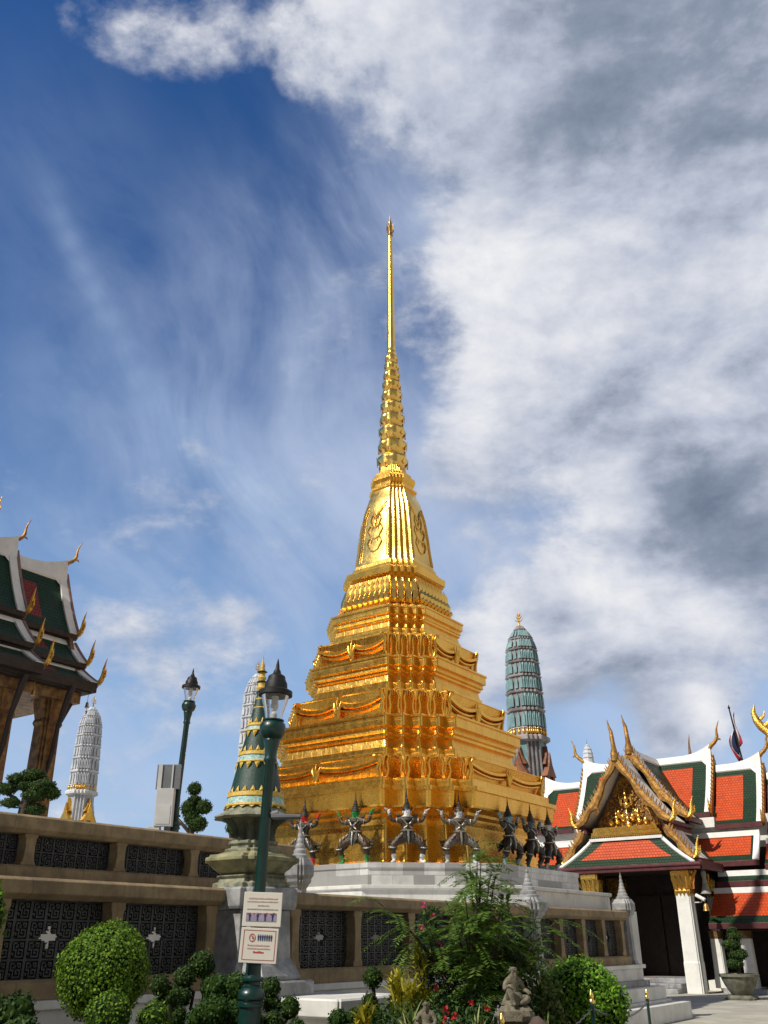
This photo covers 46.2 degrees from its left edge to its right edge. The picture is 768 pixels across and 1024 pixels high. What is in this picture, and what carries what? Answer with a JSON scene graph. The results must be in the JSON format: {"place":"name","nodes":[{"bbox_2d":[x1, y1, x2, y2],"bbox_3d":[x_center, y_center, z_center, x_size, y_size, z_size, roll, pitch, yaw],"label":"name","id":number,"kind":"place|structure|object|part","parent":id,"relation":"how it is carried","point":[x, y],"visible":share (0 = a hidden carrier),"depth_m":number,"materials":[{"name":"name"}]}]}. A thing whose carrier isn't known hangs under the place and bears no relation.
{"place":"outdoors","nodes":[
{"label":"outdoors","id":0,"kind":"place"},
{"bbox_2d":[0,497,107,816],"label":"pavilion","id":1,"kind":"structure","parent":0,"point":[47,680],"depth_m":20.90,"materials":[{"name":"brown wood"}]},
{"bbox_2d":[0,0,767,847],"label":"sky","id":2,"kind":"structure","parent":0,"point":[198,198],"materials":[{"name":"blue"}]},
{"bbox_2d":[415,1002,436,1023],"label":"stone statue","id":3,"kind":"object","parent":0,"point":[425,1014],"visible":1,"depth_m":7.84,"materials":[{"name":"grey stone"}]},
{"bbox_2d":[666,990,767,1023],"bbox_3d":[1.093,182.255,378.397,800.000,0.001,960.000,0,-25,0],"label":"ground","id":4,"kind":"structure","parent":0,"point":[714,1007],"depth_m":22.75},
{"bbox_2d":[0,878,9,935],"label":"garden shrub","id":5,"kind":"object","parent":4,"relation":"on","point":[2,905],"visible":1,"depth_m":7.35,"materials":[{"name":"green plant"}]},
{"bbox_2d":[60,696,102,860],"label":"prang","id":6,"kind":"structure","parent":4,"relation":"on","point":[81,793],"depth_m":96.60,"materials":[{"name":"white ceramic"}]},
{"bbox_2d":[81,988,132,1023],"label":"topiary ball","id":7,"kind":"object","parent":4,"relation":"on","point":[111,1008],"visible":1,"depth_m":6.40,"materials":[{"name":"green plant"}]},
{"bbox_2d":[135,999,170,1023],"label":"topiary ball","id":8,"kind":"object","parent":4,"relation":"on","point":[153,1013],"visible":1,"depth_m":6.59,"materials":[{"name":"green plant"}]},
{"bbox_2d":[184,970,263,1023],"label":"cloud pruned tree","id":9,"kind":"object","parent":4,"relation":"on","point":[219,1002],"visible":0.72,"depth_m":8.15,"materials":[{"name":"green plant"}]},
{"bbox_2d":[228,661,269,837],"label":"prang","id":10,"kind":"structure","parent":4,"relation":"on","point":[250,693],"depth_m":84.55,"materials":[{"name":"white stone"}]},
{"bbox_2d":[237,659,301,1023],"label":"lamp post","id":11,"kind":"object","parent":4,"relation":"on","point":[251,998],"visible":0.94,"depth_m":8.57,"materials":[{"name":"green metal"}]},
{"bbox_2d":[238,927,278,963],"bbox_3d":[-1.114,3.860,8.014,0.331,0.285,0.031,5,-26,-4],"label":"notice board","id":12,"kind":"object","parent":11,"relation":"attached to","point":[258,945],"visible":1,"depth_m":8.01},
{"bbox_2d":[242,892,282,926],"bbox_3d":[-1.099,3.596,8.147,0.345,0.285,0.028,4,-26,-5],"label":"notice board","id":13,"kind":"object","parent":11,"relation":"attached to","point":[262,909],"visible":1,"depth_m":8.14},
{"bbox_2d":[261,991,406,1023],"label":"white step block","id":14,"kind":"structure","parent":4,"relation":"on","point":[317,1007],"depth_m":10.18,"materials":[{"name":"stone"}]},
{"bbox_2d":[205,655,313,1000],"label":"mosaic spire","id":15,"kind":"structure","parent":14,"relation":"on","point":[234,866],"depth_m":11.25,"materials":[{"name":"green tile"}]},
{"bbox_2d":[327,1006,359,1023],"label":"garden shrub","id":16,"kind":"object","parent":4,"relation":"on","point":[338,1016],"visible":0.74,"depth_m":9.15,"materials":[{"name":"green plant"}]},
{"bbox_2d":[32,964,692,1023],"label":"stepped plinth","id":17,"kind":"structure","parent":4,"relation":"on","point":[664,1009],"depth_m":18.46,"materials":[{"name":"white stone"}]},
{"bbox_2d":[0,875,225,1001],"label":"balustrade","id":18,"kind":"object","parent":17,"relation":"on","point":[182,919],"visible":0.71,"depth_m":9.54,"materials":[{"name":"brown stone"}]},
{"bbox_2d":[290,892,631,983],"bbox_3d":[1.889,7.589,16.051,0.518,1.100,12.150,-17,-30,31],"label":"balustrade","id":19,"kind":"object","parent":17,"relation":"on","point":[337,953],"visible":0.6,"depth_m":13.45,"materials":[{"name":"brown stone"}]},
{"bbox_2d":[285,820,313,892],"bbox_3d":[-1.213,5.362,12.817,0.360,1.970,0.360,-17,-30,31],"label":"pinnacle post","id":20,"kind":"object","parent":19,"relation":"on","point":[299,875],"visible":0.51,"depth_m":12.79,"materials":[{"name":"grey stone"}]},
{"bbox_2d":[511,866,547,975],"bbox_3d":[2.788,7.782,17.187,0.607,1.920,0.608,-17,-30,31],"label":"pinnacle post","id":21,"kind":"object","parent":17,"relation":"on","point":[527,891],"visible":0.52,"depth_m":17.10,"materials":[{"name":"grey stone"}]},
{"bbox_2d":[612,875,638,964],"bbox_3d":[5.563,9.380,20.791,0.450,1.990,0.450,-17,-30,31],"label":"pinnacle post","id":22,"kind":"object","parent":17,"relation":"on","point":[622,901],"visible":0.82,"depth_m":20.67,"materials":[{"name":"grey stone"}]},
{"bbox_2d":[314,896,643,977],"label":"terrace","id":23,"kind":"structure","parent":4,"relation":"on","point":[634,922],"depth_m":22.74,"materials":[{"name":"stone"}]},
{"bbox_2d":[0,989,39,1023],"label":"garden shrub","id":24,"kind":"object","parent":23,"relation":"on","point":[16,1008],"visible":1,"depth_m":6.59,"materials":[{"name":"green plant"}]},
{"bbox_2d":[53,917,151,1023],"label":"topiary ball","id":25,"kind":"object","parent":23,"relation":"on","point":[105,957],"visible":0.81,"depth_m":7.12,"materials":[{"name":"green plant"}]},
{"bbox_2d":[0,811,294,948],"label":"balustrade","id":26,"kind":"object","parent":23,"relation":"on","point":[121,853],"visible":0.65,"depth_m":12.39,"materials":[{"name":"brown stone"}]},
{"bbox_2d":[148,788,175,829],"bbox_3d":[-3.836,5.607,15.331,0.400,1.720,0.178,0,-25,0],"label":"equipment cabinet","id":27,"kind":"object","parent":23,"relation":"on","point":[164,808],"visible":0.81,"depth_m":15.48,"materials":[{"name":"grey metal"}]},
{"bbox_3d":[-3.789,5.187,15.437,0.240,0.310,0.008,0,-25,0],"label":"door","id":28,"kind":"part","parent":27,"relation":"part of","materials":[{"name":"white metal"}]},
{"bbox_2d":[145,973,184,1023],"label":"cloud pruned shrub","id":29,"kind":"object","parent":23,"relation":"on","point":[161,988],"visible":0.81,"depth_m":7.88,"materials":[{"name":"green plant"}]},
{"bbox_2d":[155,764,181,830],"bbox_3d":[-3.777,5.442,15.474,0.420,2.140,0.140,0,-25,0],"label":"sign back","id":30,"kind":"object","parent":23,"relation":"on","point":[168,775],"visible":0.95,"depth_m":15.80,"materials":[{"name":"grey metal"}]},
{"bbox_2d":[170,668,200,831],"bbox_3d":[-3.637,4.712,16.044,0.400,3.950,0.400,2,-25,1],"label":"lamp post","id":31,"kind":"object","parent":23,"relation":"on","point":[191,685],"visible":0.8,"depth_m":16.38,"materials":[{"name":"green metal"}]},
{"bbox_2d":[172,948,215,1023],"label":"cloud pruned tree","id":32,"kind":"object","parent":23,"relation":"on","point":[202,964],"visible":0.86,"depth_m":8.41,"materials":[{"name":"green plant"}]},
{"bbox_2d":[180,781,213,833],"bbox_3d":[-3.761,6.198,16.996,1.004,2.169,0.442,0,-25,0],"label":"cloud pruned tree","id":33,"kind":"object","parent":23,"relation":"on","point":[193,806],"visible":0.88,"depth_m":17.13,"materials":[{"name":"green plant"}]},
{"bbox_2d":[224,824,232,837],"bbox_3d":[-2.852,6.325,16.939,0.333,1.880,0.309,13,-29,-26],"label":"cloud pruned tree","id":34,"kind":"object","parent":23,"relation":"on","point":[228,830],"visible":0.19,"depth_m":17.00,"materials":[{"name":"green plant"}]},
{"bbox_2d":[260,975,304,1023],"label":"cloud pruned tree","id":35,"kind":"object","parent":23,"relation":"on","point":[287,1007],"visible":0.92,"depth_m":8.55,"materials":[{"name":"green plant"}]},
{"bbox_2d":[350,996,378,1023],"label":"croton plant","id":36,"kind":"object","parent":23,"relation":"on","point":[363,1016],"visible":1,"depth_m":8.71,"materials":[{"name":"yellow plant"}]},
{"bbox_2d":[361,965,383,1021],"bbox_3d":[-0.119,5.567,9.544,0.260,1.371,0.247,0,-25,0],"label":"cloud pruned tree","id":37,"kind":"object","parent":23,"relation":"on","point":[372,979],"visible":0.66,"depth_m":9.70,"materials":[{"name":"green plant"}]},
{"bbox_2d":[350,996,422,1023],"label":"garden shrub","id":38,"kind":"object","parent":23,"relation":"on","point":[386,1018],"visible":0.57,"depth_m":8.91,"materials":[{"name":"green plant"}]},
{"bbox_2d":[380,963,407,1019],"bbox_3d":[0.090,5.185,9.297,0.454,0.945,0.447,0,-25,0],"label":"croton plant","id":39,"kind":"object","parent":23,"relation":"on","point":[394,988],"visible":0.74,"depth_m":9.34,"materials":[{"name":"yellow plant"}]},
{"bbox_2d":[379,995,437,1023],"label":"strap plant","id":40,"kind":"object","parent":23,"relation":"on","point":[411,1018],"visible":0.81,"depth_m":8.15,"materials":[{"name":"green plant"}]},
{"bbox_2d":[395,973,424,1023],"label":"croton plant","id":41,"kind":"object","parent":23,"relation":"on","point":[410,990],"visible":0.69,"depth_m":9.06,"materials":[{"name":"yellow plant"}]},
{"bbox_2d":[407,940,436,1009],"bbox_3d":[0.394,5.202,9.614,0.449,1.183,0.429,5,-26,-12],"label":"croton plant","id":42,"kind":"object","parent":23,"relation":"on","point":[422,966],"visible":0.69,"depth_m":9.69,"materials":[{"name":"green plant"}]},
{"bbox_2d":[404,901,461,1023],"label":"flowering shrub","id":43,"kind":"object","parent":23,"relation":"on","point":[431,978],"visible":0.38,"depth_m":10.11,"materials":[{"name":"green plant"}]},
{"bbox_2d":[275,217,611,909],"bbox_3d":[0.268,-0.329,26.746,9.200,22.420,9.200,-17,-30,31],"label":"golden stupa","id":44,"kind":"object","parent":23,"relation":"on","point":[391,712],"visible":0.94,"depth_m":21.55,"materials":[{"name":"gold metal"}]},
{"bbox_2d":[288,800,321,864],"bbox_3d":[-1.788,7.093,19.986,0.996,1.505,0.354,-17,-30,31],"label":"guardian statue","id":45,"kind":"object","parent":44,"relation":"on","point":[311,846],"visible":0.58,"depth_m":19.88,"materials":[{"name":"tile"}]},
{"bbox_2d":[335,792,375,863],"bbox_3d":[-0.622,6.750,19.281,0.996,1.505,0.354,-14,-29,26],"label":"guardian statue","id":46,"kind":"object","parent":44,"relation":"on","point":[355,822],"visible":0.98,"depth_m":19.16,"materials":[{"name":"grey metal"}]},
{"bbox_2d":[384,789,429,862],"bbox_3d":[0.495,6.654,19.094,0.996,1.505,0.354,4,-26,-9],"label":"guardian statue","id":47,"kind":"object","parent":44,"relation":"on","point":[407,834],"visible":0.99,"depth_m":18.97,"materials":[{"name":"grey metal"}]},
{"bbox_2d":[437,793,480,862],"bbox_3d":[1.632,6.783,19.379,0.996,1.505,0.354,4,-26,-9],"label":"guardian statue","id":48,"kind":"object","parent":44,"relation":"on","point":[459,823],"visible":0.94,"depth_m":19.27,"materials":[{"name":"silver metal"}]},
{"bbox_2d":[496,800,524,865],"bbox_3d":[2.824,7.168,20.201,0.354,1.505,0.996,-17,-30,31],"label":"guardian statue","id":49,"kind":"object","parent":44,"relation":"on","point":[508,842],"visible":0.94,"depth_m":20.11,"materials":[{"name":"tile"}]},
{"bbox_2d":[520,804,545,868],"bbox_3d":[3.463,7.556,21.022,0.354,1.505,0.996,-17,-30,31],"label":"guardian statue","id":50,"kind":"object","parent":44,"relation":"on","point":[531,846],"visible":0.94,"depth_m":20.93,"materials":[{"name":"tile"}]},
{"bbox_2d":[540,806,563,870],"bbox_3d":[4.004,7.884,21.717,0.354,1.505,0.996,-17,-30,31],"label":"guardian statue","id":51,"kind":"object","parent":44,"relation":"on","point":[550,846],"visible":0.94,"depth_m":21.64,"materials":[{"name":"stone"}]},
{"bbox_2d":[420,1002,474,1023],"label":"flowering shrub","id":52,"kind":"object","parent":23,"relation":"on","point":[439,1020],"visible":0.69,"depth_m":7.98,"materials":[{"name":"green plant"}]},
{"bbox_2d":[422,981,497,1023],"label":"flowering shrub","id":53,"kind":"object","parent":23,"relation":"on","point":[470,1004],"visible":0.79,"depth_m":9.09,"materials":[{"name":"green plant"}]},
{"bbox_2d":[345,840,605,1023],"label":"feathery shrub","id":54,"kind":"object","parent":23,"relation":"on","point":[479,959],"visible":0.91,"depth_m":9.78,"materials":[{"name":"green plant"}]},
{"bbox_2d":[461,1003,496,1023],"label":"strap plant","id":55,"kind":"object","parent":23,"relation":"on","point":[475,1020],"visible":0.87,"depth_m":8.51,"materials":[{"name":"green plant"}]},
{"bbox_2d":[440,935,552,1020],"bbox_3d":[1.236,5.414,9.982,1.305,1.320,0.760,0,-25,0],"label":"garden shrub","id":56,"kind":"object","parent":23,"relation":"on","point":[539,997],"visible":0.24,"depth_m":10.01,"materials":[{"name":"green plant"}]},
{"bbox_2d":[499,1013,504,1023],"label":"chain bollard","id":57,"kind":"object","parent":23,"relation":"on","point":[501,1019],"visible":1,"depth_m":7.84,"materials":[{"name":"gold metal"}]},
{"bbox_2d":[529,1016,547,1023],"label":"rock","id":58,"kind":"object","parent":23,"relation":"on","point":[536,1020],"visible":1,"depth_m":8.51,"materials":[{"name":"stone"}]},
{"bbox_2d":[510,931,575,1023],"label":"garden shrub","id":59,"kind":"object","parent":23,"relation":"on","point":[546,986],"visible":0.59,"depth_m":10.18,"materials":[{"name":"green plant"}]},
{"bbox_2d":[532,953,632,1023],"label":"round shrub","id":60,"kind":"object","parent":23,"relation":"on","point":[580,978],"visible":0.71,"depth_m":10.28,"materials":[{"name":"green plant"}]},
{"bbox_2d":[505,612,555,794],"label":"prang","id":61,"kind":"structure","parent":4,"relation":"on","point":[526,718],"depth_m":79.20,"materials":[{"name":"teal tile"}]},
{"bbox_2d":[582,740,594,762],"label":"prang","id":62,"kind":"structure","parent":4,"relation":"on","point":[587,753],"depth_m":146.68,"materials":[{"name":"white ceramic"}]},
{"bbox_2d":[589,990,595,1023],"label":"chain bollard","id":63,"kind":"object","parent":4,"relation":"on","point":[592,1004],"visible":1,"depth_m":9.20,"materials":[{"name":"green metal"}]},
{"bbox_2d":[554,715,731,993],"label":"entrance portico","id":64,"kind":"structure","parent":4,"relation":"on","point":[621,824],"depth_m":32.65,"materials":[{"name":"white tile"}]},
{"bbox_2d":[636,895,684,975],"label":"door leaves","id":65,"kind":"structure","parent":64,"relation":"in","point":[649,908],"depth_m":33.15,"materials":[{"name":"brown wood"}]},
{"bbox_2d":[691,897,704,990],"bbox_3d":[10.403,14.329,29.847,0.055,2.880,0.055,15,-29,-29],"label":"downpipe","id":66,"kind":"object","parent":64,"relation":"attached to","point":[697,937],"visible":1,"depth_m":29.93,"materials":[{"name":"grey metal"}]},
{"bbox_2d":[693,893,705,902],"bbox_3d":[10.572,12.989,30.286,0.242,0.291,0.605,20,-32,-36],"label":"security camera","id":67,"kind":"object","parent":64,"relation":"attached to","point":[698,896],"visible":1,"depth_m":30.16,"materials":[{"name":"white paint"}]},
{"bbox_2d":[703,895,709,910],"bbox_3d":[10.719,13.027,30.013,0.230,0.490,0.224,-17,-30,31],"label":"brass bell","id":68,"kind":"object","parent":64,"relation":"hanging from","point":[705,907],"visible":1,"depth_m":29.90,"materials":[{"name":"gold metal"}]},
{"bbox_2d":[701,869,711,893],"bbox_3d":[10.872,12.510,30.544,0.380,0.820,0.370,-17,-30,31],"label":"horn speaker","id":69,"kind":"object","parent":64,"relation":"hanging from","point":[705,889],"visible":0.98,"depth_m":30.42},
{"bbox_2d":[645,990,651,1023],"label":"chain bollard","id":70,"kind":"object","parent":4,"relation":"on","point":[648,1007],"visible":1,"depth_m":13.84,"materials":[{"name":"green metal"}]},
{"bbox_2d":[576,1001,647,1023],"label":"barrier chain","id":71,"kind":"object","parent":70,"relation":"hanging from","point":[607,1015],"visible":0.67,"depth_m":9.84,"materials":[{"name":"metal"}]},
{"bbox_2d":[535,705,767,994],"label":"gallery","id":72,"kind":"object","parent":4,"relation":"on","point":[730,802],"visible":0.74,"depth_m":33.43,"materials":[{"name":"orange tile"}]},
{"bbox_2d":[728,705,742,760],"bbox_3d":[14.690,11.589,36.534,0.650,7.581,0.184,0,-25,0],"label":"national flag","id":73,"kind":"object","parent":72,"relation":"attached to","point":[735,741],"visible":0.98,"depth_m":37.49,"materials":[{"name":"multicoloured fabric"}]},
{"bbox_2d":[719,973,759,1000],"bbox_3d":[10.514,13.999,26.531,1.140,0.700,1.140,-17,-30,31],"label":"stone planter","id":74,"kind":"object","parent":4,"relation":"on","point":[742,986],"visible":0.99,"depth_m":26.22,"materials":[{"name":"grey stone"}]},
{"bbox_2d":[721,926,748,973],"bbox_3d":[10.505,13.140,26.940,0.748,1.378,0.630,0,-25,0],"label":"bonsai tree","id":75,"kind":"object","parent":74,"relation":"on","point":[738,955],"visible":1,"depth_m":26.83,"materials":[{"name":"green plant"}]},
{"bbox_3d":[-6.014,6.067,14.850,0.760,0.500,0.748,0,-25,0],"label":"bonsai pot","id":76,"kind":"object","parent":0,"visible":0},
{"bbox_2d":[0,768,60,815],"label":"bonsai tree","id":77,"kind":"object","parent":76,"relation":"in","point":[34,784],"visible":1,"depth_m":15.36,"materials":[{"name":"green plant"}]},
{"bbox_3d":[-6.166,5.618,14.511,0.420,1.020,0.420,0,-25,0],"label":"bonsai pot","id":78,"kind":"object","parent":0,"visible":0},
{"bbox_2d":[0,797,20,813],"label":"bonsai tree","id":79,"kind":"object","parent":78,"relation":"in","point":[8,802],"visible":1,"depth_m":14.82,"materials":[{"name":"green plant"}]},
{"bbox_3d":[1.191,5.165,8.510,0.501,0.434,0.429,0,-25,0],"label":"rock","id":80,"kind":"object","parent":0,"visible":0},
{"bbox_2d":[495,967,534,1023],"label":"stone statue","id":81,"kind":"object","parent":80,"relation":"on","point":[514,1008],"visible":1,"depth_m":8.82,"materials":[{"name":"grey stone"}]}
]}

